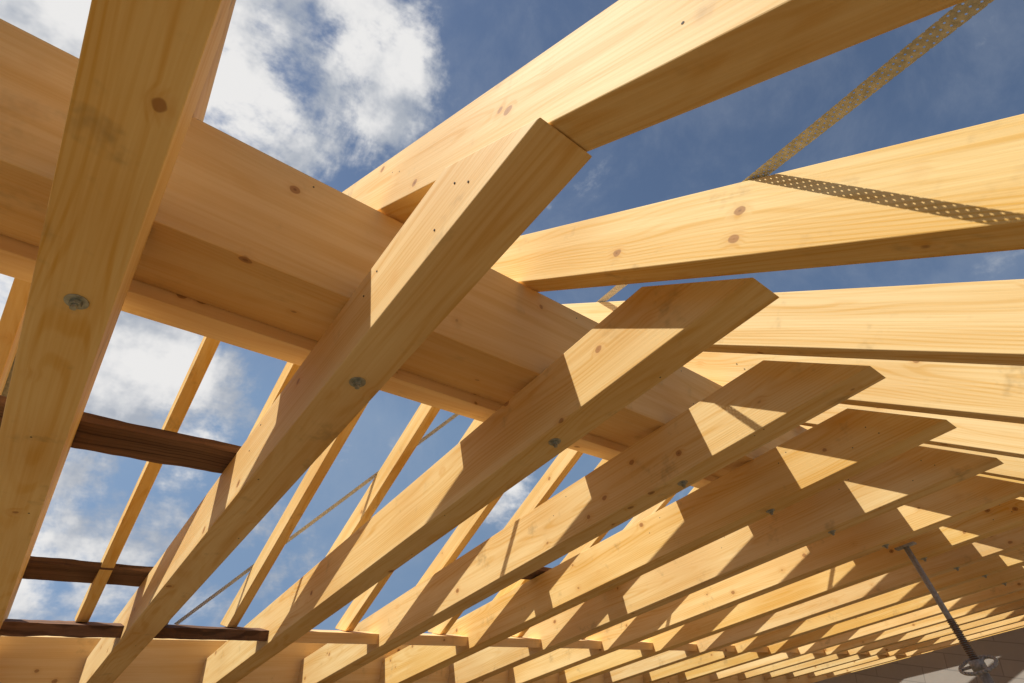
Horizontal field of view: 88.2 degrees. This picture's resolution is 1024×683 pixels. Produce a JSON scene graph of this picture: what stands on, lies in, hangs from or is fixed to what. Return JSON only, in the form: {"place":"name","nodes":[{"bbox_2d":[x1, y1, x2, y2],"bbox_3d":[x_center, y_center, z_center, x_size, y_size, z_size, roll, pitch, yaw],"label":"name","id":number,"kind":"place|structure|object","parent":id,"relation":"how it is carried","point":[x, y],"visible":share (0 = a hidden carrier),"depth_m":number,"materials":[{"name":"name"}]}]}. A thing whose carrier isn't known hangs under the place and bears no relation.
{"place":"outdoors","nodes":[
{"label":"outdoors","id":0,"kind":"place"},
{"bbox_2d":[0,636,843,682],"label":"eave purlin","id":1,"kind":"object","parent":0,"point":[44,659],"depth_m":4.42,"materials":[{"name":"beige wood"}]},
{"bbox_2d":[0,0,1023,633],"label":"sky","id":2,"kind":"structure","parent":0,"point":[331,91],"materials":[{"name":"blue"}]},
{"bbox_2d":[894,541,998,682],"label":"push pull prop","id":3,"kind":"object","parent":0,"point":[978,666],"visible":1,"depth_m":3.60,"materials":[{"name":"metal"}]},
{"bbox_3d":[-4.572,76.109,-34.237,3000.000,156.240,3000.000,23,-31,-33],"label":"ground","id":4,"kind":"structure","parent":0,"visible":0},
{"bbox_2d":[814,627,1023,682],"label":"cross wall","id":5,"kind":"structure","parent":4,"relation":"on","point":[1006,649],"depth_m":7.27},
{"bbox_2d":[293,630,919,654],"bbox_3d":[5.108,4.975,8.501,17.406,0.072,0.189,23,-31,-33],"label":"wall plate","id":6,"kind":"object","parent":5,"relation":"attached to","point":[338,637],"depth_m":4.48,"materials":[{"name":"beige wood"}]},
{"bbox_2d":[75,336,219,621],"bbox_3d":[-1.908,0.619,2.841,0.063,0.139,2.803,23,-71,-33],"label":"rafter","id":7,"kind":"object","parent":6,"relation":"on","point":[198,368],"visible":0.58,"depth_m":2.84,"materials":[{"name":"brown wood"}]},
{"bbox_2d":[166,362,299,624],"bbox_3d":[-1.584,0.757,3.068,0.063,0.139,2.803,23,-71,-33],"label":"rafter","id":8,"kind":"object","parent":6,"relation":"on","point":[288,372],"visible":0.08,"depth_m":2.87,"materials":[{"name":"brown wood"}]},
{"bbox_2d":[220,402,368,626],"bbox_3d":[-1.262,0.895,3.294,0.063,0.139,2.803,23,-71,-33],"label":"rafter","id":9,"kind":"object","parent":6,"relation":"on","point":[308,487],"visible":0.63,"depth_m":3.35,"materials":[{"name":"brown wood"}]},
{"bbox_2d":[326,403,439,555],"bbox_3d":[-0.926,1.038,3.530,0.063,0.139,2.803,23,-71,-33],"label":"rafter","id":10,"kind":"object","parent":6,"relation":"on","point":[413,433],"visible":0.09,"depth_m":3.42,"materials":[{"name":"brown wood"}]},
{"bbox_2d":[174,414,457,624],"bbox_3d":[-1.063,1.007,3.543,3.038,0.050,0.030,-37,-53,1],"label":"metal bracing strap","id":11,"kind":"object","parent":10,"relation":"attached to","point":[372,477],"visible":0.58,"depth_m":3.55,"materials":[{"name":"grey metal"}]},
{"bbox_2d":[335,419,482,630],"bbox_3d":[-0.606,1.175,3.755,0.063,0.139,2.803,23,-71,-33],"label":"rafter","id":12,"kind":"object","parent":6,"relation":"on","point":[355,612],"visible":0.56,"depth_m":3.97,"materials":[{"name":"brown wood"}]},
{"bbox_2d":[416,493,503,585],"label":"rafter","id":13,"kind":"object","parent":6,"relation":"on","point":[464,532],"visible":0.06,"depth_m":4.02,"materials":[{"name":"brown wood"}]},
{"bbox_2d":[199,278,778,682],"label":"rafter","id":14,"kind":"object","parent":6,"relation":"on","point":[636,345],"visible":0.88,"depth_m":2.20,"materials":[{"name":"brown wood"}]},
{"bbox_2d":[0,619,268,640],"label":"scaffold board","id":15,"kind":"object","parent":14,"relation":"on","point":[19,627],"visible":0.81,"depth_m":3.12,"materials":[{"name":"brown wood"}]},
{"bbox_2d":[549,438,560,447],"bbox_3d":[0.171,0.406,2.086,0.050,0.024,0.050,-30,-44,21],"label":"bolt","id":16,"kind":"object","parent":14,"relation":"attached to","point":[554,442],"visible":1,"depth_m":2.08,"materials":[{"name":"metal"}]},
{"bbox_2d":[428,448,582,634],"bbox_3d":[0.051,1.455,4.215,0.063,0.139,2.803,23,-71,-33],"label":"rafter","id":17,"kind":"object","parent":6,"relation":"on","point":[554,475],"visible":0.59,"depth_m":4.08,"materials":[{"name":"brown wood"}]},
{"bbox_2d":[492,459,607,600],"bbox_3d":[0.385,1.597,4.449,0.063,0.139,2.803,23,-71,-33],"label":"rafter","id":18,"kind":"object","parent":6,"relation":"on","point":[517,583],"depth_m":4.58,"materials":[{"name":"brown wood"}]},
{"bbox_2d":[513,532,607,636],"bbox_3d":[0.711,1.736,4.678,0.063,0.138,2.803,23,-71,-33],"label":"rafter","id":19,"kind":"object","parent":6,"relation":"on","point":[586,546],"visible":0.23,"depth_m":4.70,"materials":[{"name":"brown wood"}]},
{"bbox_2d":[297,360,885,682],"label":"rafter","id":20,"kind":"object","parent":6,"relation":"on","point":[717,430],"visible":0.85,"depth_m":2.76,"materials":[{"name":"brown wood"}]},
{"bbox_2d":[678,480,687,487],"bbox_3d":[0.830,0.695,2.557,0.050,0.024,0.050,-4,-41,-8],"label":"bolt","id":21,"kind":"object","parent":20,"relation":"attached to","point":[683,483],"visible":1,"depth_m":2.55,"materials":[{"name":"metal"}]},
{"bbox_2d":[623,495,674,529],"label":"rafter","id":22,"kind":"object","parent":6,"relation":"on","point":[650,511],"depth_m":4.75,"materials":[{"name":"brown wood"}]},
{"bbox_2d":[379,408,956,682],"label":"rafter","id":23,"kind":"object","parent":6,"relation":"on","point":[820,457],"visible":0.85,"depth_m":3.29,"materials":[{"name":"brown wood"}]},
{"bbox_2d":[766,509,774,514],"bbox_3d":[1.484,0.979,3.022,0.050,0.024,0.050,-3,-42,-9],"label":"bolt","id":24,"kind":"object","parent":23,"relation":"attached to","point":[769,511],"visible":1,"depth_m":3.02,"materials":[{"name":"metal"}]},
{"bbox_2d":[448,446,1003,682],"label":"rafter","id":25,"kind":"object","parent":6,"relation":"on","point":[875,491],"visible":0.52,"depth_m":3.79,"materials":[{"name":"brown wood"}]},
{"bbox_2d":[522,567,551,579],"bbox_3d":[0.468,1.953,4.370,1.530,0.101,0.203,23,-31,-33],"label":"scaffold board","id":26,"kind":"object","parent":25,"relation":"on","point":[540,571],"visible":0.05,"depth_m":4.15,"materials":[{"name":"brown wood"}]},
{"bbox_2d":[508,475,1023,682],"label":"rafter","id":27,"kind":"object","parent":6,"relation":"on","point":[975,494],"visible":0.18,"depth_m":4.29,"materials":[{"name":"brown wood"}]},
{"bbox_2d":[559,499,1023,682],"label":"rafter","id":28,"kind":"object","parent":6,"relation":"on","point":[979,526],"visible":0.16,"depth_m":4.85,"materials":[{"name":"brown wood"}]},
{"bbox_2d":[604,525,1023,682],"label":"rafter","id":29,"kind":"object","parent":6,"relation":"on","point":[986,548],"visible":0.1,"depth_m":5.43,"materials":[{"name":"brown wood"}]},
{"bbox_2d":[0,19,806,477],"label":"ridge purlin","id":30,"kind":"object","parent":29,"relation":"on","point":[242,229],"depth_m":1.70,"materials":[{"name":"beige wood"}]},
{"bbox_2d":[0,234,718,487],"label":"purlin","id":31,"kind":"object","parent":30,"relation":"attached to","point":[18,258],"depth_m":1.97,"materials":[{"name":"beige wood"}]},
{"bbox_2d":[643,547,1023,682],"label":"rafter","id":32,"kind":"object","parent":6,"relation":"on","point":[988,567],"visible":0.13,"depth_m":6.00,"materials":[{"name":"brown wood"}]},
{"bbox_2d":[678,565,1023,682],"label":"rafter","id":33,"kind":"object","parent":6,"relation":"on","point":[966,589],"visible":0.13,"depth_m":6.57,"materials":[{"name":"brown wood"}]},
{"bbox_2d":[710,578,1023,681],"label":"rafter","id":34,"kind":"object","parent":6,"relation":"on","point":[971,599],"visible":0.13,"depth_m":7.12,"materials":[{"name":"brown wood"}]},
{"bbox_2d":[738,590,1023,680],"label":"rafter","id":35,"kind":"object","parent":6,"relation":"on","point":[956,614],"visible":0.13,"depth_m":7.67,"materials":[{"name":"brown wood"}]},
{"bbox_2d":[763,600,1023,679],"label":"rafter","id":36,"kind":"object","parent":6,"relation":"on","point":[1017,605],"visible":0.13,"depth_m":8.22,"materials":[{"name":"brown wood"}]},
{"bbox_2d":[786,608,1023,678],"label":"rafter","id":37,"kind":"object","parent":6,"relation":"on","point":[968,626],"visible":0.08,"depth_m":8.76,"materials":[{"name":"brown wood"}]},
{"bbox_2d":[807,615,1023,677],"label":"rafter","id":38,"kind":"object","parent":6,"relation":"on","point":[1010,621],"visible":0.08,"depth_m":9.29,"materials":[{"name":"brown wood"}]},
{"bbox_2d":[827,621,1023,677],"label":"rafter","id":39,"kind":"object","parent":6,"relation":"on","point":[940,645],"depth_m":9.83,"materials":[{"name":"brown wood"}]},
{"bbox_2d":[846,626,1023,673],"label":"rafter","id":40,"kind":"object","parent":6,"relation":"on","point":[936,649],"depth_m":10.33,"materials":[{"name":"brown wood"}]},
{"bbox_3d":[2.139,7.408,6.972,22.950,3.956,0.216,23,-31,-33],"label":"eave","id":41,"kind":"object","parent":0,"visible":0},
{"bbox_2d":[0,0,230,636],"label":"rafter","id":42,"kind":"object","parent":41,"relation":"attached to","point":[143,68],"visible":1,"depth_m":1.13,"materials":[{"name":"brown wood"}]},
{"bbox_2d":[63,294,88,309],"bbox_3d":[-1.045,-0.088,1.262,0.050,0.024,0.050,-12,-41,1],"label":"bolt","id":43,"kind":"object","parent":42,"relation":"attached to","point":[74,301],"visible":1,"depth_m":1.26,"materials":[{"name":"metal"}]},
{"bbox_2d":[78,118,591,682],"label":"rafter","id":44,"kind":"object","parent":41,"relation":"attached to","point":[408,296],"visible":0.85,"depth_m":1.59,"materials":[{"name":"brown wood"}]},
{"bbox_2d":[22,556,152,586],"bbox_3d":[-2.489,1.297,2.984,0.873,0.120,0.244,23,-32,-33],"label":"scaffold board","id":45,"kind":"object","parent":44,"relation":"on","point":[57,569],"visible":0.66,"depth_m":2.98,"materials":[{"name":"brown wood"}]},
{"bbox_2d":[349,377,365,388],"bbox_3d":[-0.480,0.135,1.637,0.050,0.024,0.050,-27,-43,18],"label":"bolt","id":46,"kind":"object","parent":44,"relation":"attached to","point":[357,382],"visible":1,"depth_m":1.63,"materials":[{"name":"metal"}]},
{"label":"rafter","id":47,"kind":"object","parent":41,"relation":"attached to","visible":0},
{"bbox_2d":[0,395,241,473],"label":"scaffold board","id":48,"kind":"object","parent":47,"relation":"on","point":[101,434],"visible":0.65,"depth_m":2.19,"materials":[{"name":"brown wood"}]},
{"bbox_3d":[8.158,2.245,1.529,22.950,0.303,0.270,23,-31,-33],"label":"eave purlin","id":49,"kind":"object","parent":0,"visible":0},
{"bbox_2d":[193,0,235,120],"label":"rafter","id":50,"kind":"object","parent":49,"relation":"on","point":[201,107],"depth_m":1.62,"materials":[{"name":"brown wood"}]},
{"bbox_2d":[342,0,965,223],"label":"rafter","id":51,"kind":"object","parent":49,"relation":"on","point":[618,69],"depth_m":0.96,"materials":[{"name":"brown wood"}]},
{"bbox_2d":[491,114,1023,291],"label":"rafter","id":52,"kind":"object","parent":49,"relation":"on","point":[957,192],"depth_m":1.32,"materials":[{"name":"brown wood"}]},
{"bbox_2d":[597,0,993,301],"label":"metal bracing strap","id":53,"kind":"object","parent":52,"relation":"attached to","point":[953,13],"visible":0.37,"depth_m":1.07,"materials":[{"name":"metal"}]},
{"bbox_2d":[562,279,1023,365],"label":"rafter","id":54,"kind":"object","parent":49,"relation":"on","point":[980,322],"depth_m":1.83,"materials":[{"name":"brown wood"}]},
{"bbox_2d":[684,352,1023,423],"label":"rafter","id":55,"kind":"object","parent":49,"relation":"on","point":[984,392],"depth_m":2.38,"materials":[{"name":"brown wood"}]},
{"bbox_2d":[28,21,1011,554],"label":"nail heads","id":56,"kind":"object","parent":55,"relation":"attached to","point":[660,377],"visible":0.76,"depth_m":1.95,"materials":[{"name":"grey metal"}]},
{"bbox_2d":[800,425,1023,480],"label":"rafter","id":57,"kind":"object","parent":49,"relation":"on","point":[1012,468],"depth_m":3.33,"materials":[{"name":"brown wood"}]},
{"bbox_2d":[801,404,1023,458],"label":"rafter","id":58,"kind":"object","parent":49,"relation":"on","point":[993,437],"depth_m":2.84,"materials":[{"name":"brown wood"}]},
{"bbox_2d":[977,474,1023,496],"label":"rafter","id":59,"kind":"object","parent":49,"relation":"on","point":[1000,478],"depth_m":3.93,"materials":[{"name":"brown wood"}]},
{"bbox_3d":[-3.382,1.317,2.493,1.404,0.061,0.249,23,-32,-33],"label":"scaffold board","id":60,"kind":"object","parent":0,"visible":0},
{"bbox_2d":[0,278,30,394],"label":"rafter","id":61,"kind":"object","parent":60,"relation":"on","point":[12,318],"depth_m":2.23,"materials":[{"name":"brown wood"}]},
{"bbox_2d":[2,355,15,396],"bbox_3d":[-2.504,0.393,2.534,0.061,0.034,2.585,25,-73,-33],"label":"metal bracing strap","id":62,"kind":"object","parent":61,"relation":"attached to","point":[5,389],"visible":0.06,"depth_m":2.47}
]}

